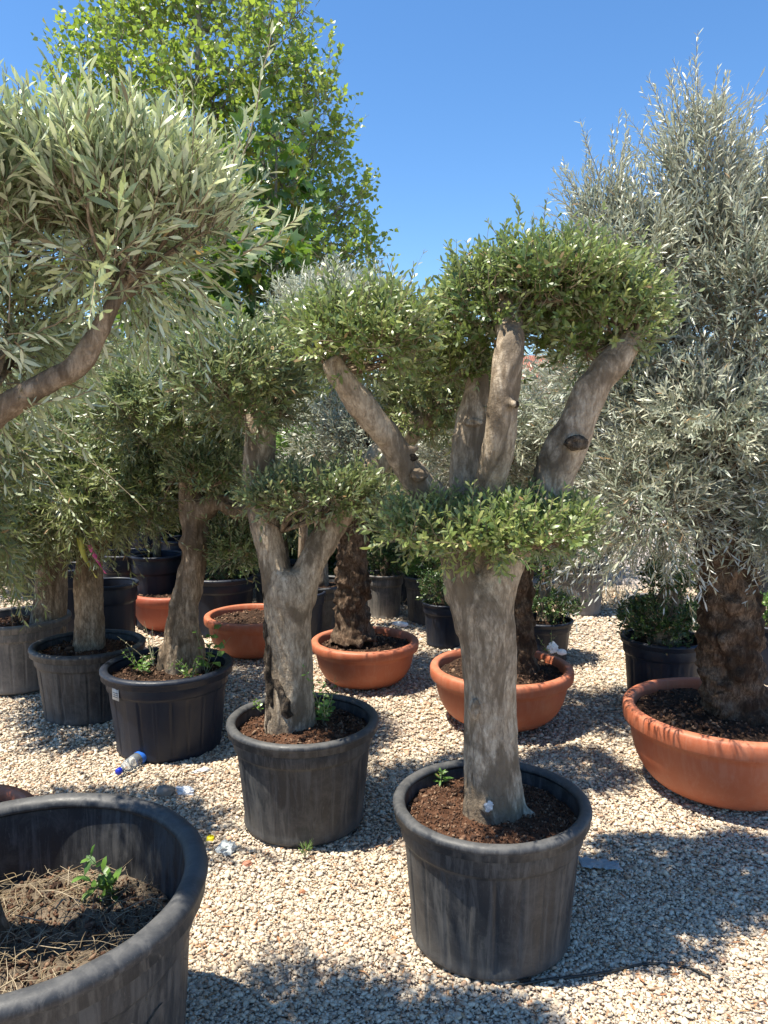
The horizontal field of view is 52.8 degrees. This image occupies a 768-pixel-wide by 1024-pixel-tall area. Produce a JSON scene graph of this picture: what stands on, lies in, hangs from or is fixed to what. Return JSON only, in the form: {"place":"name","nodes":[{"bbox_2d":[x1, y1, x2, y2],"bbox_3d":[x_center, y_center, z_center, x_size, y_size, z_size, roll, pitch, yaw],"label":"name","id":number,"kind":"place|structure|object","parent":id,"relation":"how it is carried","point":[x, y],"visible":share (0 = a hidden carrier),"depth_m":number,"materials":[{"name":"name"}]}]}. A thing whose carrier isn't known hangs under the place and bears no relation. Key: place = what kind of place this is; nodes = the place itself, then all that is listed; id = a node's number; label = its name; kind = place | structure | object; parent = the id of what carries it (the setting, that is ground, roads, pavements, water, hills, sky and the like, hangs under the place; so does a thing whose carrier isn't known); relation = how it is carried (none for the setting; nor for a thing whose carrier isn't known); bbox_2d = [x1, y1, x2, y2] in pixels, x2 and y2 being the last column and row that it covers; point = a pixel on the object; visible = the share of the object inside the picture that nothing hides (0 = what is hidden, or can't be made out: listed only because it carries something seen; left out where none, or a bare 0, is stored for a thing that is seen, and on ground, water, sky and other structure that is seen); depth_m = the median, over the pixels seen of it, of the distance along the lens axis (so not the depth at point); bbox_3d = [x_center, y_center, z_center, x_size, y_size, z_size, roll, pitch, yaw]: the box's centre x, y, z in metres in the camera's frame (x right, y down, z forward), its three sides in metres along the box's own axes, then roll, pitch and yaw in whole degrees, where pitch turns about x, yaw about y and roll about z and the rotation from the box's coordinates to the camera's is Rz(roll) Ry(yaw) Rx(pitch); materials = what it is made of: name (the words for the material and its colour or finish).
{"place":"outdoors","nodes":[
{"label":"outdoors","id":0,"kind":"place"},
{"bbox_2d":[0,492,767,1023],"bbox_3d":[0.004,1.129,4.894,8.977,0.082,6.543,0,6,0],"label":"gravel","id":1,"kind":"structure","parent":0,"point":[308,990],"depth_m":2.80,"materials":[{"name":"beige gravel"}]},
{"bbox_2d":[0,784,33,801],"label":"terracotta bowl","id":2,"kind":"object","parent":1,"relation":"on","point":[8,792],"visible":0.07,"depth_m":2.98,"materials":[{"name":"ceramic"}]},
{"bbox_2d":[0,371,146,631],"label":"olive tree","id":3,"kind":"object","parent":2,"relation":"in","point":[15,464],"visible":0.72,"depth_m":2.80,"materials":[{"name":"green plant"}]},
{"bbox_2d":[17,563,34,597],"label":"nursery pot","id":4,"kind":"object","parent":1,"relation":"on","point":[32,594],"depth_m":7.67,"materials":[{"name":"black plastic"}]},
{"bbox_2d":[0,606,71,694],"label":"nursery pot","id":5,"kind":"object","parent":1,"relation":"on","point":[18,672],"visible":0.66,"depth_m":4.83,"materials":[{"name":"grey plastic"}]},
{"bbox_2d":[0,386,96,633],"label":"olive tree","id":6,"kind":"object","parent":5,"relation":"in","point":[53,594],"visible":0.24,"depth_m":4.51,"materials":[{"name":"green plant"}]},
{"bbox_2d":[0,300,130,381],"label":"background tree","id":7,"kind":"object","parent":1,"relation":"on","point":[123,335],"visible":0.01,"depth_m":11.84,"materials":[{"name":"green plant"}]},
{"bbox_2d":[66,561,75,632],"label":"nursery pot","id":8,"kind":"object","parent":1,"relation":"on","point":[70,604],"visible":0.06,"depth_m":5.93,"materials":[{"name":"black plastic"}]},
{"bbox_2d":[28,629,145,726],"bbox_3d":[-1.725,0.966,4.539,0.644,0.420,0.634,0,6,0],"label":"nursery pot","id":9,"kind":"object","parent":1,"relation":"on","point":[73,690],"visible":0.64,"depth_m":4.31,"materials":[{"name":"black plastic"}]},
{"bbox_2d":[0,378,210,651],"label":"olive tree","id":10,"kind":"object","parent":9,"relation":"in","point":[89,627],"visible":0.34,"depth_m":4.09,"materials":[{"name":"green plant"}]},
{"bbox_2d":[77,538,96,577],"bbox_3d":[-1.577,0.244,4.114,0.109,0.217,0.016,0,6,0],"label":"ribbon","id":11,"kind":"object","parent":10,"relation":"hanging from","point":[82,550],"visible":0.89,"depth_m":4.11,"materials":[{"name":"yellow fabric"}]},
{"bbox_2d":[87,545,106,573],"bbox_3d":[-1.526,0.252,4.115,0.101,0.152,0.014,0,6,0],"label":"ribbon","id":12,"kind":"object","parent":10,"relation":"hanging from","point":[95,556],"visible":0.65,"depth_m":4.11,"materials":[{"name":"pink"}]},
{"bbox_2d":[0,793,207,1023],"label":"nursery pot","id":13,"kind":"object","parent":1,"relation":"on","point":[121,982],"visible":0.82,"depth_m":1.94,"materials":[{"name":"black plastic"}]},
{"bbox_2d":[71,844,121,904],"bbox_3d":[-0.754,0.965,2.049,0.099,0.177,0.120,0,6,0],"label":"weed","id":14,"kind":"object","parent":13,"relation":"in","point":[103,883],"visible":0.95,"depth_m":2.05,"materials":[{"name":"green plant"}]},
{"bbox_2d":[0,859,196,1023],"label":"dry straw","id":15,"kind":"object","parent":13,"relation":"in","point":[34,919],"visible":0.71,"depth_m":1.91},
{"bbox_2d":[0,20,312,960],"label":"olive tree","id":16,"kind":"object","parent":13,"relation":"in","point":[134,180],"visible":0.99,"depth_m":1.54,"materials":[{"name":"green plant"}]},
{"bbox_2d":[103,577,138,631],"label":"nursery pot","id":17,"kind":"object","parent":1,"relation":"on","point":[120,595],"visible":0.46,"depth_m":5.53,"materials":[{"name":"black plastic"}]},
{"bbox_2d":[103,548,152,625],"bbox_3d":[-2.233,0.652,6.696,0.498,0.620,0.501,0,6,0],"label":"nursery pot","id":18,"kind":"object","parent":1,"relation":"on","point":[121,567],"visible":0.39,"depth_m":6.47,"materials":[{"name":"black plastic"}]},
{"bbox_2d":[55,315,156,555],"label":"young tree","id":19,"kind":"object","parent":18,"relation":"in","point":[125,552],"visible":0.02,"depth_m":6.35,"materials":[{"name":"green plant"}]},
{"bbox_2d":[115,751,146,774],"bbox_3d":[-1.228,1.222,3.768,0.068,0.066,0.214,2,7,19],"label":"plastic bottle","id":20,"kind":"object","parent":1,"relation":"on","point":[134,760],"visible":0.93,"depth_m":3.74,"materials":[{"name":"white"}]},
{"bbox_2d":[129,523,173,548],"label":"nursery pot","id":21,"kind":"object","parent":1,"relation":"on","point":[149,542],"visible":0.15,"depth_m":7.34,"materials":[{"name":"black plastic"}]},
{"bbox_2d":[136,592,171,632],"bbox_3d":[-1.764,0.816,6.513,0.738,0.330,0.746,0,6,0],"label":"terracotta bowl","id":22,"kind":"object","parent":1,"relation":"on","point":[151,610],"visible":0.3,"depth_m":6.20,"materials":[{"name":"ceramic"}]},
{"bbox_2d":[129,550,181,629],"bbox_3d":[-1.927,0.661,6.598,0.462,0.620,0.457,0,6,0],"label":"nursery pot","id":23,"kind":"object","parent":1,"relation":"on","point":[159,574],"visible":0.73,"depth_m":6.41,"materials":[{"name":"black plastic"}]},
{"bbox_2d":[83,322,180,556],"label":"young tree","id":24,"kind":"object","parent":23,"relation":"in","point":[158,552],"depth_m":6.33,"materials":[{"name":"green plant"}]},
{"bbox_2d":[155,784,174,796],"bbox_3d":[-0.991,1.261,3.494,0.091,0.054,0.061,0,6,0],"label":"stone","id":25,"kind":"object","parent":1,"relation":"on","point":[164,790],"visible":1,"depth_m":3.47,"materials":[{"name":"grey stone"}]},
{"bbox_2d":[99,647,232,763],"bbox_3d":[-1.128,1.004,4.060,0.675,0.440,0.664,0,6,0],"label":"nursery pot","id":26,"kind":"object","parent":1,"relation":"on","point":[161,717],"visible":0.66,"depth_m":3.83,"materials":[{"name":"black plastic"}]},
{"bbox_2d":[112,688,118,700],"bbox_3d":[-1.320,0.890,3.802,0.056,0.072,0.002,4,7,38],"label":"plant tag","id":27,"kind":"object","parent":26,"relation":"attached to","point":[115,694],"visible":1,"depth_m":3.80,"materials":[{"name":"grey"}]},
{"bbox_2d":[117,621,154,665],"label":"weed","id":28,"kind":"object","parent":26,"relation":"in","point":[152,658],"visible":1,"depth_m":3.84,"materials":[{"name":"plant"}]},
{"bbox_2d":[122,649,158,671],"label":"weed","id":29,"kind":"object","parent":26,"relation":"on","point":[144,663],"visible":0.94,"depth_m":3.94,"materials":[{"name":"green plant"}]},
{"bbox_2d":[62,334,287,674],"bbox_3d":[-1.057,-0.002,4.042,1.134,1.914,1.171,0,6,0],"label":"olive tree","id":30,"kind":"object","parent":26,"relation":"in","point":[190,468],"visible":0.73,"depth_m":3.90,"materials":[{"name":"green plant"}]},
{"bbox_2d":[167,658,198,676],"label":"weed","id":31,"kind":"object","parent":26,"relation":"on","point":[188,673],"visible":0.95,"depth_m":3.86,"materials":[{"name":"green plant"}]},
{"bbox_2d":[192,623,230,673],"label":"weed","id":32,"kind":"object","parent":26,"relation":"in","point":[209,653],"visible":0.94,"depth_m":3.94,"materials":[{"name":"green plant"}]},
{"bbox_2d":[175,786,193,796],"bbox_3d":[-0.906,1.266,3.505,0.101,0.049,0.053,2,6,17],"label":"paper scrap","id":33,"kind":"object","parent":1,"relation":"on","point":[185,790],"visible":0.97,"depth_m":3.49,"materials":[{"name":"white paper"}]},
{"bbox_2d":[161,535,208,568],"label":"nursery pot","id":34,"kind":"object","parent":1,"relation":"on","point":[174,545],"visible":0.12,"depth_m":7.07,"materials":[{"name":"black plastic"}]},
{"bbox_2d":[192,767,211,773],"bbox_3d":[-0.876,1.246,3.725,0.100,0.026,0.032,-2,6,-23],"label":"paper scrap","id":35,"kind":"object","parent":1,"relation":"on","point":[204,769],"visible":1,"depth_m":3.72,"materials":[{"name":"grey paper"}]},
{"bbox_2d":[206,835,214,840],"bbox_3d":[-0.698,1.316,3.114,0.038,0.020,0.038,0,6,0],"label":"bottle cap","id":36,"kind":"object","parent":1,"relation":"on","point":[210,838],"visible":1,"depth_m":3.10,"materials":[{"name":"yellow plastic"}]},
{"bbox_2d":[27,0,399,326],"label":"poplar tree","id":37,"kind":"object","parent":1,"relation":"on","point":[134,28],"visible":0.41,"depth_m":9.29,"materials":[{"name":"green plant"}]},
{"bbox_2d":[114,85,328,540],"bbox_3d":[-1.605,-1.551,7.443,2.228,4.878,1.996,0,6,0],"label":"plane tree","id":38,"kind":"object","parent":1,"relation":"on","point":[294,245],"visible":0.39,"depth_m":7.30,"materials":[{"name":"green plant"}]},
{"bbox_2d":[215,839,236,855],"bbox_3d":[-0.621,1.319,3.034,0.076,0.055,0.064,2,6,15],"label":"plastic scrap","id":39,"kind":"object","parent":1,"relation":"on","point":[225,847],"visible":1,"depth_m":3.02,"materials":[{"name":"grey plastic"}]},
{"bbox_2d":[198,569,257,637],"bbox_3d":[-1.347,0.751,6.405,0.603,0.480,0.596,0,6,0],"label":"nursery pot","id":40,"kind":"object","parent":1,"relation":"on","point":[216,594],"visible":0.43,"depth_m":6.17,"materials":[{"name":"black plastic"}]},
{"bbox_2d":[204,534,258,579],"bbox_3d":[-1.248,0.376,6.379,0.672,0.494,0.721,0,6,0],"label":"clipped shrub","id":41,"kind":"object","parent":40,"relation":"in","point":[223,574],"visible":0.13,"depth_m":6.21,"materials":[{"name":"green plant"}]},
{"bbox_2d":[160,442,297,568],"bbox_3d":[-2.208,-0.200,8.902,2.835,2.558,2.303,0,6,0],"label":"dense bush","id":42,"kind":"object","parent":1,"relation":"on","point":[178,532],"depth_m":8.15,"materials":[{"name":"green plant"}]},
{"bbox_2d":[204,603,264,659],"bbox_3d":[-0.966,0.902,5.737,0.719,0.312,0.725,0,6,0],"label":"terracotta bowl","id":43,"kind":"object","parent":1,"relation":"on","point":[242,626],"visible":0.66,"depth_m":5.48,"materials":[{"name":"ceramic"}]},
{"bbox_2d":[242,860,252,866],"bbox_3d":[-0.520,1.337,2.937,0.040,0.025,0.032,0,6,0],"label":"stone","id":44,"kind":"object","parent":1,"relation":"on","point":[247,863],"visible":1,"depth_m":2.93,"materials":[{"name":"brown stone"}]},
{"bbox_2d":[253,559,296,602],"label":"nursery pot","id":45,"kind":"object","parent":1,"relation":"on","point":[259,595],"visible":0.06,"depth_m":7.15,"materials":[{"name":"black plastic"}]},
{"bbox_2d":[215,320,368,565],"bbox_3d":[-0.895,-0.578,7.193,1.661,2.371,1.459,0,6,0],"label":"olive tree","id":46,"kind":"object","parent":45,"relation":"in","point":[286,536],"visible":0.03,"depth_m":7.01,"materials":[{"name":"green plant"}]},
{"bbox_2d":[220,391,379,574],"bbox_3d":[-0.902,-0.325,9.199,2.671,2.563,2.222,0,6,0],"label":"dense bush","id":47,"kind":"object","parent":1,"relation":"on","point":[295,556],"depth_m":8.56,"materials":[{"name":"green plant"}]},
{"bbox_2d":[226,692,378,848],"bbox_3d":[-0.340,1.079,3.273,0.637,0.445,0.642,0,6,0],"label":"nursery pot","id":48,"kind":"object","parent":1,"relation":"on","point":[303,786],"visible":0.79,"depth_m":3.05,"materials":[{"name":"black plastic"}]},
{"bbox_2d":[253,699,263,711],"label":"weed","id":49,"kind":"object","parent":48,"relation":"in","point":[258,706],"visible":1,"depth_m":3.25,"materials":[{"name":"green plant"}]},
{"bbox_2d":[300,662,338,716],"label":"weed","id":50,"kind":"object","parent":48,"relation":"in","point":[325,712],"visible":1,"depth_m":3.10,"materials":[{"name":"green plant"}]},
{"bbox_2d":[314,690,334,721],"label":"weed","id":51,"kind":"object","parent":48,"relation":"on","point":[331,707],"visible":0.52,"depth_m":3.25,"materials":[{"name":"green plant"}]},
{"bbox_2d":[131,276,545,734],"bbox_3d":[-0.120,-0.009,3.275,1.696,2.022,1.020,-1,6,-8],"label":"olive tree","id":52,"kind":"object","parent":48,"relation":"in","point":[264,494],"visible":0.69,"depth_m":3.09,"materials":[{"name":"green plant"}]},
{"bbox_2d":[299,838,313,855],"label":"grass tuft","id":53,"kind":"object","parent":1,"relation":"on","point":[307,848],"visible":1,"depth_m":3.00,"materials":[{"name":"green plant"}]},
{"bbox_2d":[311,587,325,639],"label":"nursery pot","id":54,"kind":"object","parent":1,"relation":"on","point":[316,619],"visible":0.16,"depth_m":6.01,"materials":[{"name":"black plastic"}]},
{"bbox_2d":[275,422,331,556],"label":"tree","id":55,"kind":"object","parent":54,"relation":"in","point":[303,533],"visible":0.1,"depth_m":5.97,"materials":[{"name":"green plant"}]},
{"bbox_2d":[317,575,336,631],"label":"nursery pot","id":56,"kind":"object","parent":1,"relation":"on","point":[328,617],"visible":0.14,"depth_m":6.17,"materials":[{"name":"black plastic"}]},
{"bbox_2d":[252,245,408,586],"bbox_3d":[-0.369,-0.714,6.282,1.350,2.817,1.290,0,6,0],"label":"olive tree","id":57,"kind":"object","parent":56,"relation":"in","point":[324,579],"visible":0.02,"depth_m":6.03,"materials":[{"name":"green plant"}]},
{"bbox_2d":[311,626,418,690],"bbox_3d":[-0.125,0.973,5.061,0.705,0.304,0.699,0,6,0],"label":"terracotta bowl","id":58,"kind":"object","parent":1,"relation":"on","point":[385,660],"visible":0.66,"depth_m":4.83,"materials":[{"name":"terracotta"},{"name":"soil"}]},
{"bbox_2d":[254,249,455,648],"bbox_3d":[-0.134,-0.384,5.000,1.490,2.478,1.486,0,6,0],"label":"olive tree","id":59,"kind":"object","parent":58,"relation":"in","point":[351,608],"visible":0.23,"depth_m":4.90,"materials":[{"name":"green plant"}]},
{"bbox_2d":[313,444,447,573],"bbox_3d":[0.353,-0.209,8.950,2.407,2.312,2.219,0,6,0],"label":"dense bush","id":60,"kind":"object","parent":1,"relation":"on","point":[336,551],"depth_m":8.28,"materials":[{"name":"green plant"}]},
{"bbox_2d":[368,570,403,619],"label":"nursery pot","id":61,"kind":"object","parent":1,"relation":"on","point":[384,602],"visible":0.71,"depth_m":6.78,"materials":[{"name":"grey plastic"}]},
{"bbox_2d":[367,532,408,575],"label":"clipped shrub","id":62,"kind":"object","parent":61,"relation":"in","point":[385,567],"visible":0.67,"depth_m":6.81,"materials":[{"name":"green plant"}]},
{"bbox_2d":[392,621,407,626],"bbox_3d":[0.105,0.727,5.019,0.117,0.034,0.030,3,6,28],"label":"plastic scrap","id":63,"kind":"object","parent":1,"relation":"on","point":[400,624],"visible":1,"depth_m":5.00,"materials":[{"name":"white plastic"}]},
{"bbox_2d":[391,557,441,605],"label":"nursery pot","id":64,"kind":"object","parent":1,"relation":"on","point":[403,593],"visible":0.04,"depth_m":7.32,"materials":[{"name":"black plastic"}]},
{"bbox_2d":[403,572,440,625],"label":"nursery pot","id":65,"kind":"object","parent":1,"relation":"on","point":[416,614],"visible":0.24,"depth_m":6.58,"materials":[{"name":"black plastic"}]},
{"bbox_2d":[395,541,440,578],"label":"clipped shrub","id":66,"kind":"object","parent":65,"relation":"in","point":[412,567],"visible":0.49,"depth_m":6.61,"materials":[{"name":"green plant"}]},
{"bbox_2d":[422,597,459,648],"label":"nursery pot","id":67,"kind":"object","parent":1,"relation":"on","point":[440,630],"visible":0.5,"depth_m":5.89,"materials":[{"name":"black plastic"}]},
{"bbox_2d":[414,567,447,605],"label":"clipped shrub","id":68,"kind":"object","parent":67,"relation":"in","point":[429,581],"visible":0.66,"depth_m":5.95,"materials":[{"name":"green plant"}]},
{"bbox_2d":[255,578,637,610],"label":"dry grass","id":69,"kind":"structure","parent":1,"relation":"on","point":[615,594],"depth_m":7.43,"materials":[{"name":"plant"}]},
{"bbox_2d":[393,759,592,982],"bbox_3d":[0.347,1.149,2.526,0.637,0.455,0.630,0,6,0],"label":"nursery pot","id":70,"kind":"object","parent":1,"relation":"on","point":[492,903],"visible":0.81,"depth_m":2.32,"materials":[{"name":"black plastic"}]},
{"bbox_2d":[433,768,452,785],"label":"weed","id":71,"kind":"object","parent":70,"relation":"in","point":[440,775],"visible":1,"depth_m":2.72,"materials":[{"name":"green plant"}]},
{"bbox_2d":[277,193,704,824],"bbox_3d":[0.318,0.076,2.446,1.297,2.076,0.881,0,6,0],"label":"olive tree","id":72,"kind":"object","parent":70,"relation":"in","point":[483,527],"visible":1,"depth_m":2.29,"materials":[{"name":"green plant"}]},
{"bbox_2d":[484,801,493,811],"bbox_3d":[0.323,0.909,2.389,0.032,0.037,0.013,0,6,0],"label":"plaster patch","id":73,"kind":"object","parent":72,"relation":"attached to","point":[488,805],"visible":1,"depth_m":2.39,"materials":[{"name":"grey"}]},
{"bbox_2d":[430,649,573,731],"bbox_3d":[0.663,1.026,4.393,0.806,0.330,0.798,0,6,0],"label":"terracotta bowl","id":74,"kind":"object","parent":1,"relation":"on","point":[541,695],"visible":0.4,"depth_m":4.17,"materials":[{"name":"terracotta"},{"name":"soil"}]},
{"bbox_2d":[394,336,672,674],"bbox_3d":[0.837,-0.016,4.216,1.661,1.971,1.258,0,6,0],"label":"olive tree","id":75,"kind":"object","parent":74,"relation":"in","point":[532,434],"visible":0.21,"depth_m":4.20,"materials":[{"name":"green plant"}]},
{"bbox_2d":[538,630,554,653],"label":"weed","id":76,"kind":"object","parent":74,"relation":"in","point":[548,643],"visible":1,"depth_m":4.30,"materials":[{"name":"green plant"}]},
{"bbox_2d":[546,641,558,653],"bbox_3d":[0.940,0.755,4.315,0.061,0.074,0.051,-3,7,-31],"label":"plastic scrap","id":77,"kind":"object","parent":1,"relation":"on","point":[553,647],"visible":1,"depth_m":4.30,"materials":[{"name":"white plastic"}]},
{"bbox_2d":[533,612,573,660],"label":"nursery pot","id":78,"kind":"object","parent":1,"relation":"on","point":[559,634],"visible":0.5,"depth_m":5.46,"materials":[{"name":"black plastic"}]},
{"bbox_2d":[531,547,586,624],"bbox_3d":[1.180,0.532,5.555,0.519,0.622,0.596,-2,6,-15],"label":"clipped shrub","id":79,"kind":"object","parent":78,"relation":"in","point":[542,606],"visible":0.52,"depth_m":5.48,"materials":[{"name":"green plant"}]},
{"bbox_2d":[557,649,566,654],"bbox_3d":[0.986,0.776,4.289,0.053,0.036,0.032,0,6,0],"label":"plastic scrap","id":80,"kind":"object","parent":1,"relation":"on","point":[561,652],"visible":1,"depth_m":4.28,"materials":[{"name":"white plastic"}]},
{"bbox_2d":[508,461,619,578],"bbox_3d":[1.556,-0.150,9.200,2.615,2.274,2.366,0,6,0],"label":"dense bush","id":81,"kind":"object","parent":1,"relation":"on","point":[564,544],"depth_m":8.69,"materials":[{"name":"green plant"}]},
{"bbox_2d":[552,566,604,616],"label":"nursery pot","id":82,"kind":"object","parent":1,"relation":"on","point":[593,609],"visible":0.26,"depth_m":6.92,"materials":[{"name":"grey plastic"}]},
{"bbox_2d":[549,362,677,572],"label":"olive tree","id":83,"kind":"object","parent":82,"relation":"in","point":[579,566],"depth_m":7.01,"materials":[{"name":"green plant"}]},
{"bbox_2d":[578,855,621,870],"bbox_3d":[0.811,1.323,2.918,0.156,0.018,0.075,1,6,7],"label":"plastic sheet","id":84,"kind":"object","parent":1,"relation":"on","point":[586,861],"visible":0.98,"depth_m":2.91,"materials":[{"name":"grey"}]},
{"bbox_2d":[512,962,710,986],"bbox_3d":[0.677,1.393,2.337,0.603,0.012,0.080,0,6,-3],"label":"irrigation hose","id":85,"kind":"object","parent":1,"relation":"on","point":[607,972],"visible":1,"depth_m":2.33,"materials":[{"name":"black rubber"}]},
{"bbox_2d":[522,355,708,402],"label":"house","id":86,"kind":"structure","parent":1,"relation":"on","point":[531,359],"depth_m":23.68,"materials":[{"name":"beige paint"}]},
{"bbox_2d":[620,628,699,689],"bbox_3d":[1.679,0.954,4.666,0.500,0.420,0.499,0,6,0],"label":"nursery pot","id":87,"kind":"object","parent":1,"relation":"on","point":[644,661],"visible":0.52,"depth_m":4.48,"materials":[{"name":"black plastic"}]},
{"bbox_2d":[608,549,699,654],"bbox_3d":[1.664,0.509,4.620,0.626,0.660,0.591,0,6,0],"label":"clipped shrub","id":88,"kind":"object","parent":87,"relation":"in","point":[671,631],"visible":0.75,"depth_m":4.53,"materials":[{"name":"green plant"}]},
{"bbox_2d":[624,593,698,630],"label":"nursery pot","id":89,"kind":"object","parent":1,"relation":"on","point":[641,594],"visible":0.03,"depth_m":5.59,"materials":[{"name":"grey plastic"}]},
{"bbox_2d":[622,677,767,810],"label":"terracotta bowl","id":90,"kind":"object","parent":1,"relation":"on","point":[687,745],"visible":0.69,"depth_m":3.29,"materials":[{"name":"terracotta"},{"name":"soil"}]},
{"bbox_2d":[521,30,767,726],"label":"olive tree","id":91,"kind":"object","parent":90,"relation":"in","point":[712,225],"visible":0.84,"depth_m":3.21,"materials":[{"name":"green plant"}]},
{"bbox_2d":[666,314,766,480],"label":"background tree","id":92,"kind":"object","parent":1,"relation":"on","point":[713,338],"visible":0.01,"depth_m":20.75,"materials":[{"name":"green plant"}]},
{"bbox_2d":[751,561,767,600],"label":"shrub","id":93,"kind":"object","parent":1,"relation":"on","point":[765,588],"visible":0.06,"depth_m":7.45,"materials":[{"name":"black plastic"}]},
{"bbox_2d":[696,335,767,568],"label":"olive tree","id":94,"kind":"object","parent":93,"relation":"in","point":[720,449],"visible":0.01,"depth_m":7.39,"materials":[{"name":"green plant"}]},
{"bbox_2d":[761,614,767,685],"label":"nursery pot","id":95,"kind":"object","parent":1,"relation":"on","point":[764,653],"visible":0.07,"depth_m":4.98,"materials":[{"name":"black plastic"}]},
{"bbox_2d":[762,592,767,626],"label":"clipped shrub","id":96,"kind":"object","parent":95,"relation":"in","point":[765,617],"visible":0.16,"depth_m":4.99,"materials":[{"name":"green plant"}]},
{"bbox_2d":[0,0,767,397],"label":"sky","id":97,"kind":"structure","parent":0,"point":[468,105],"materials":[{"name":"blue"}]},
{"bbox_2d":[532,508,697,583],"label":"road","id":98,"kind":"structure","parent":0,"point":[535,580],"depth_m":9.06,"materials":[{"name":"grey"}]},
{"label":"nursery pot","id":99,"kind":"object","parent":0,"visible":0},
{"bbox_2d":[515,348,559,483],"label":"olive tree","id":100,"kind":"object","parent":99,"relation":"in","point":[535,384],"depth_m":8.27,"materials":[{"name":"green plant"}]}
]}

